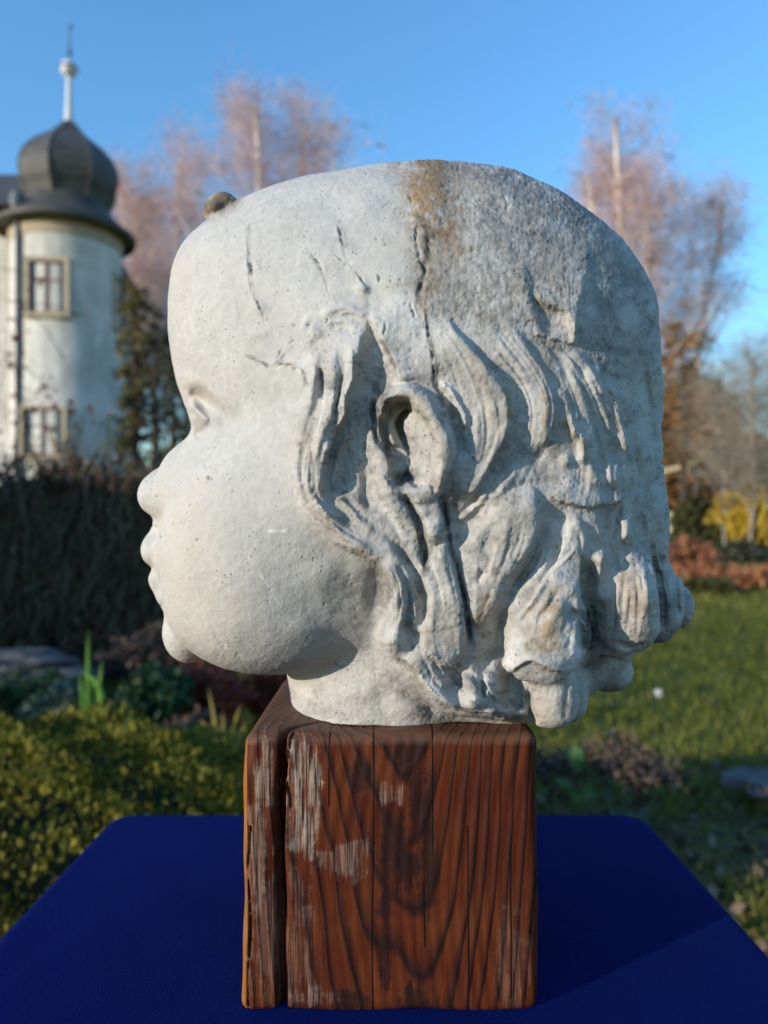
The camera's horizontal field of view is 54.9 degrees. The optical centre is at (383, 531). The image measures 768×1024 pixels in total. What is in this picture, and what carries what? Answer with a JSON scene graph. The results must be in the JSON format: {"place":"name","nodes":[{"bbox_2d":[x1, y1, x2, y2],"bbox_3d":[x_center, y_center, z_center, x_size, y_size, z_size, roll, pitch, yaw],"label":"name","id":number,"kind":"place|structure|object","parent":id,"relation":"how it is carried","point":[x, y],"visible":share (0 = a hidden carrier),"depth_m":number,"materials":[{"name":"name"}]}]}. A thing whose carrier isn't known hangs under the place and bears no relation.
{"place":"outdoors","nodes":[
{"label":"outdoors","id":0,"kind":"place"},
{"bbox_2d":[0,0,767,530],"label":"sky","id":1,"kind":"structure","parent":0,"point":[494,82],"materials":[{"name":"blue"}]},
{"bbox_2d":[20,533,767,956],"bbox_3d":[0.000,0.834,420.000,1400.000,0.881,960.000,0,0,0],"label":"ground","id":2,"kind":"structure","parent":0,"point":[705,847],"depth_m":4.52,"materials":[{"name":"green plant"}]},
{"bbox_2d":[0,666,74,722],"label":"bed plant","id":3,"kind":"object","parent":2,"relation":"on","point":[15,694],"visible":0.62,"depth_m":4.34,"materials":[{"name":"green plant"}]},
{"bbox_2d":[0,647,82,686],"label":"rock","id":4,"kind":"object","parent":2,"relation":"on","point":[25,661],"visible":0.53,"depth_m":5.42,"materials":[{"name":"grey stone"}]},
{"bbox_2d":[0,268,108,479],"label":"climbing vine","id":5,"kind":"object","parent":2,"relation":"on","point":[15,338],"visible":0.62,"depth_m":9.00,"materials":[{"name":"brown plant"}]},
{"bbox_2d":[14,678,95,731],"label":"bed plant","id":6,"kind":"object","parent":2,"relation":"on","point":[63,694],"visible":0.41,"depth_m":3.93,"materials":[{"name":"green plant"}]},
{"bbox_2d":[23,666,105,686],"bbox_3d":[-2.316,1.078,5.365,0.532,0.187,0.536,0,0,0],"label":"rock","id":7,"kind":"object","parent":2,"relation":"on","point":[70,672],"visible":0.41,"depth_m":5.27,"materials":[{"name":"grey stone"}]},
{"bbox_2d":[0,24,135,479],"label":"round tower","id":8,"kind":"structure","parent":2,"relation":"on","point":[71,240],"depth_m":22.64,"materials":[{"name":"paint"}]},
{"bbox_2d":[19,405,68,458],"bbox_3d":[-10.296,-2.997,22.368,1.414,1.609,0.269,0,0,0],"label":"window","id":9,"kind":"structure","parent":8,"relation":"in","point":[62,416],"depth_m":22.33,"materials":[{"name":"paint"}]},
{"bbox_2d":[24,255,70,318],"bbox_3d":[-10.187,-7.381,22.371,1.330,1.845,0.260,0,0,-3],"label":"window","id":10,"kind":"structure","parent":8,"relation":"in","point":[29,260],"depth_m":22.32,"materials":[{"name":"paint"}]},
{"bbox_2d":[107,414,124,464],"bbox_3d":[-8.659,-2.935,23.863,0.260,1.531,1.043,0,0,5],"label":"window","id":11,"kind":"structure","parent":8,"relation":"in","point":[109,417],"depth_m":23.36,"materials":[{"name":"paint"}]},
{"bbox_2d":[112,272,126,336],"bbox_3d":[-8.658,-7.363,24.119,0.260,1.810,1.043,0,0,-4],"label":"window","id":12,"kind":"structure","parent":8,"relation":"in","point":[115,275],"depth_m":23.61,"materials":[{"name":"paint"}]},
{"bbox_2d":[0,174,142,483],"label":"manor wing","id":13,"kind":"structure","parent":2,"relation":"on","point":[9,183],"depth_m":23.70,"materials":[{"name":"white paint"}]},
{"bbox_2d":[0,395,179,663],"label":"creeper hedge","id":14,"kind":"object","parent":2,"relation":"on","point":[75,567],"visible":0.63,"depth_m":6.89,"materials":[{"name":"green plant"}]},
{"bbox_2d":[79,631,105,756],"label":"iris plant","id":15,"kind":"object","parent":2,"relation":"on","point":[86,697],"visible":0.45,"depth_m":3.00,"materials":[{"name":"green plant"}]},
{"bbox_2d":[93,688,137,732],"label":"bed plant","id":16,"kind":"object","parent":2,"relation":"on","point":[110,695],"visible":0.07,"depth_m":4.11,"materials":[{"name":"green plant"}]},
{"bbox_2d":[79,628,157,683],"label":"bed plant","id":17,"kind":"object","parent":2,"relation":"on","point":[116,668],"visible":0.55,"depth_m":5.85,"materials":[{"name":"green plant"}]},
{"bbox_2d":[0,699,247,939],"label":"box hedge","id":18,"kind":"object","parent":2,"relation":"on","point":[64,804],"visible":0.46,"depth_m":1.81,"materials":[{"name":"green plant"}]},
{"bbox_2d":[108,278,152,479],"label":"conifer","id":19,"kind":"object","parent":2,"relation":"on","point":[133,369],"visible":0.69,"depth_m":19.92,"materials":[{"name":"green plant"}]},
{"bbox_2d":[96,126,189,466],"bbox_3d":[-10.894,-8.751,34.789,9.819,20.240,9.471,0,0,0],"label":"birch tree","id":20,"kind":"object","parent":2,"relation":"on","point":[122,207],"visible":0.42,"depth_m":34.90,"materials":[{"name":"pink plant"}]},
{"bbox_2d":[111,175,186,454],"bbox_3d":[-12.018,-8.483,37.472,11.036,19.713,8.370,0,0,34],"label":"birch tree","id":21,"kind":"object","parent":2,"relation":"on","point":[147,394],"visible":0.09,"depth_m":37.21,"materials":[{"name":"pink plant"}]},
{"bbox_2d":[119,301,181,475],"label":"conifer","id":22,"kind":"object","parent":2,"relation":"on","point":[154,421],"visible":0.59,"depth_m":19.92,"materials":[{"name":"green plant"}]},
{"bbox_2d":[109,658,195,732],"bbox_3d":[-1.227,1.004,3.893,0.440,0.656,0.452,0,0,0],"label":"bed plant","id":23,"kind":"object","parent":2,"relation":"on","point":[153,689],"visible":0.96,"depth_m":3.83,"materials":[{"name":"green plant"}]},
{"bbox_2d":[112,620,198,669],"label":"bed plant","id":24,"kind":"object","parent":2,"relation":"on","point":[150,649],"visible":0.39,"depth_m":5.50,"materials":[{"name":"brown plant"}]},
{"bbox_2d":[139,329,190,459],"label":"conifer","id":25,"kind":"object","parent":2,"relation":"on","point":[174,441],"visible":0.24,"depth_m":21.93,"materials":[{"name":"green plant"}]},
{"bbox_2d":[113,103,243,434],"bbox_3d":[-9.838,-9.669,34.982,10.312,22.095,13.128,0,0,0],"label":"birch tree","id":26,"kind":"object","parent":2,"relation":"on","point":[179,174],"visible":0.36,"depth_m":34.94,"materials":[{"name":"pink plant"}]},
{"bbox_2d":[162,703,227,772],"bbox_3d":[-0.893,1.056,3.402,0.358,0.526,0.364,0,0,0],"label":"bed plant","id":27,"kind":"object","parent":2,"relation":"on","point":[198,715],"visible":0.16,"depth_m":3.39,"materials":[{"name":"green plant"}]},
{"bbox_2d":[176,660,252,731],"bbox_3d":[-0.963,1.012,4.178,0.512,0.693,0.505,0,0,-44],"label":"bed plant","id":28,"kind":"object","parent":2,"relation":"on","point":[225,690],"visible":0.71,"depth_m":4.07,"materials":[{"name":"red plant"}]},
{"bbox_2d":[120,41,323,408],"bbox_3d":[-7.400,-10.699,34.607,12.543,24.028,9.922,0,0,17],"label":"birch tree","id":29,"kind":"object","parent":2,"relation":"on","point":[259,181],"visible":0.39,"depth_m":34.65,"materials":[{"name":"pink plant"}]},
{"bbox_2d":[200,691,245,791],"bbox_3d":[-0.579,0.891,2.704,0.164,0.636,0.126,0,0,0],"label":"iris plant","id":30,"kind":"object","parent":2,"relation":"on","point":[216,728],"visible":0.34,"depth_m":2.70,"materials":[{"name":"green plant"}]},
{"bbox_2d":[117,68,403,337],"bbox_3d":[-5.694,-10.870,36.090,14.412,24.384,13.228,0,0,16],"label":"birch tree","id":31,"kind":"object","parent":2,"relation":"on","point":[305,137],"visible":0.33,"depth_m":36.07,"materials":[{"name":"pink plant"}]},
{"bbox_2d":[236,673,287,725],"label":"bed plant","id":32,"kind":"object","parent":2,"relation":"on","point":[262,694],"visible":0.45,"depth_m":4.46,"materials":[{"name":"red plant"}]},
{"bbox_2d":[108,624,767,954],"bbox_3d":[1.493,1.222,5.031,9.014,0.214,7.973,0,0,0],"label":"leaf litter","id":33,"kind":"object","parent":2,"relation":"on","point":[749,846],"visible":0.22,"depth_m":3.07,"materials":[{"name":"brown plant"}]},
{"bbox_2d":[535,739,603,813],"bbox_3d":[0.719,1.120,3.195,0.460,0.436,0.410,0,0,43],"label":"withered plant","id":34,"kind":"object","parent":2,"relation":"on","point":[550,764],"visible":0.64,"depth_m":3.16,"materials":[{"name":"green plant"}]},
{"bbox_2d":[536,743,639,814],"bbox_3d":[0.793,1.077,3.057,0.334,0.335,0.452,0,0,-28],"label":"leafy plant","id":35,"kind":"object","parent":2,"relation":"on","point":[582,795],"visible":0.73,"depth_m":3.06,"materials":[{"name":"green plant"}]},
{"bbox_2d":[562,729,652,814],"bbox_3d":[0.972,1.095,3.178,0.390,0.480,0.452,0,0,0],"label":"withered plant","id":36,"kind":"object","parent":2,"relation":"on","point":[610,739],"visible":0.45,"depth_m":3.20,"materials":[{"name":"brown plant"}]},
{"bbox_2d":[600,787,650,820],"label":"leafy plant","id":37,"kind":"object","parent":2,"relation":"on","point":[643,814],"visible":0.48,"depth_m":2.88,"materials":[{"name":"green plant"}]},
{"bbox_2d":[597,743,695,811],"bbox_3d":[1.035,1.091,2.935,0.386,0.500,0.411,0,0,0],"label":"withered plant","id":38,"kind":"object","parent":2,"relation":"on","point":[634,766],"visible":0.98,"depth_m":2.88,"materials":[{"name":"brown plant"}]},
{"bbox_2d":[541,71,758,384],"bbox_3d":[11.552,-9.700,38.636,11.998,22.043,17.351,0,0,0],"label":"birch tree","id":39,"kind":"object","parent":2,"relation":"on","point":[616,186],"visible":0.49,"depth_m":33.91,"materials":[{"name":"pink plant"}]},
{"bbox_2d":[655,689,661,696],"bbox_3d":[2.045,1.208,5.500,0.054,0.052,0.051,0,0,0],"label":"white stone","id":40,"kind":"object","parent":2,"relation":"on","point":[657,691],"visible":0.78,"depth_m":5.49,"materials":[{"name":"white stone"}]},
{"bbox_2d":[674,571,695,581],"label":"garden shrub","id":41,"kind":"object","parent":2,"relation":"on","point":[683,576],"visible":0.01,"depth_m":13.76,"materials":[{"name":"orange plant"}]},
{"bbox_2d":[660,319,727,554],"bbox_3d":[12.225,-3.704,29.912,3.628,9.843,3.174,0,0,0],"label":"tree","id":42,"kind":"object","parent":2,"relation":"on","point":[687,344],"visible":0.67,"depth_m":29.95,"materials":[{"name":"brown plant"}]},
{"bbox_2d":[668,533,725,576],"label":"garden shrub","id":43,"kind":"object","parent":2,"relation":"on","point":[689,551],"visible":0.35,"depth_m":15.30,"materials":[{"name":"orange plant"}]},
{"bbox_2d":[669,494,727,550],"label":"evergreen bush","id":44,"kind":"object","parent":2,"relation":"on","point":[690,514],"visible":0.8,"depth_m":26.48,"materials":[{"name":"green plant"}]},
{"bbox_2d":[636,153,767,417],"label":"birch tree","id":45,"kind":"object","parent":2,"relation":"on","point":[720,208],"visible":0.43,"depth_m":37.53,"materials":[{"name":"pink plant"}]},
{"bbox_2d":[661,362,745,496],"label":"tree","id":46,"kind":"object","parent":2,"relation":"on","point":[694,487],"visible":0.19,"depth_m":30.90,"materials":[{"name":"orange plant"}]},
{"bbox_2d":[661,371,751,510],"bbox_3d":[14.063,-3.218,33.378,5.371,8.949,6.426,0,0,0],"label":"broad tree","id":47,"kind":"object","parent":2,"relation":"on","point":[672,483],"visible":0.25,"depth_m":32.83,"materials":[{"name":"orange plant"}]},
{"bbox_2d":[683,573,741,596],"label":"garden shrub","id":48,"kind":"object","parent":2,"relation":"on","point":[713,584],"visible":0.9,"depth_m":12.89,"materials":[{"name":"green plant"}]},
{"bbox_2d":[683,561,741,587],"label":"garden shrub","id":49,"kind":"object","parent":2,"relation":"on","point":[719,572],"visible":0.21,"depth_m":14.78,"materials":[{"name":"orange plant"}]},
{"bbox_2d":[669,466,759,511],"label":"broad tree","id":50,"kind":"object","parent":2,"relation":"on","point":[726,489],"depth_m":38.47,"materials":[{"name":"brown plant"}]},
{"bbox_2d":[663,337,767,545],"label":"bare tree","id":51,"kind":"object","parent":2,"relation":"on","point":[720,450],"visible":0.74,"depth_m":25.71,"materials":[{"name":"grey plant"}]},
{"bbox_2d":[664,304,767,560],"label":"bare tree","id":52,"kind":"object","parent":2,"relation":"on","point":[752,368],"visible":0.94,"depth_m":24.46,"materials":[{"name":"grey plant"}]},
{"bbox_2d":[675,341,767,523],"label":"bare tree","id":53,"kind":"object","parent":2,"relation":"on","point":[761,444],"visible":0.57,"depth_m":25.01,"materials":[{"name":"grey plant"}]},
{"bbox_2d":[704,481,767,547],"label":"willow tree","id":54,"kind":"object","parent":2,"relation":"on","point":[737,525],"visible":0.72,"depth_m":25.41,"materials":[{"name":"yellow plant"}]},
{"bbox_2d":[710,536,767,562],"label":"evergreen bush","id":55,"kind":"object","parent":2,"relation":"on","point":[741,550],"visible":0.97,"depth_m":24.68,"materials":[{"name":"green plant"}]},
{"bbox_2d":[722,767,767,799],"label":"rock","id":56,"kind":"object","parent":2,"relation":"on","point":[752,783],"visible":1,"depth_m":3.31,"materials":[{"name":"grey stone"}]},
{"bbox_2d":[725,564,767,590],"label":"garden shrub","id":57,"kind":"object","parent":2,"relation":"on","point":[754,575],"visible":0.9,"depth_m":14.11,"materials":[{"name":"orange plant"}]},
{"bbox_2d":[727,427,767,485],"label":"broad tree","id":58,"kind":"object","parent":2,"relation":"on","point":[758,442],"visible":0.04,"depth_m":43.88,"materials":[{"name":"brown plant"}]},
{"bbox_3d":[-0.005,0.751,0.421,0.475,0.974,0.510,0,0,0],"label":"garden table","id":59,"kind":"object","parent":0,"visible":0},
{"bbox_2d":[0,815,767,1023],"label":"tablecloth","id":60,"kind":"object","parent":59,"relation":"on","point":[136,919],"visible":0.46,"depth_m":0.47,"materials":[{"name":"blue fabric"}]},
{"bbox_2d":[242,679,537,1009],"bbox_3d":[0.003,0.186,0.480,0.163,0.153,0.161,0,0,0],"label":"wooden block","id":61,"kind":"object","parent":60,"relation":"on","point":[386,867],"depth_m":0.40,"materials":[{"name":"brown wood"}]},
{"bbox_2d":[137,159,694,728],"bbox_3d":[0.021,-0.056,0.482,0.321,0.335,0.289,0,0,28],"label":"plaster head","id":62,"kind":"object","parent":61,"relation":"on","point":[409,469],"visible":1,"depth_m":0.37}
]}

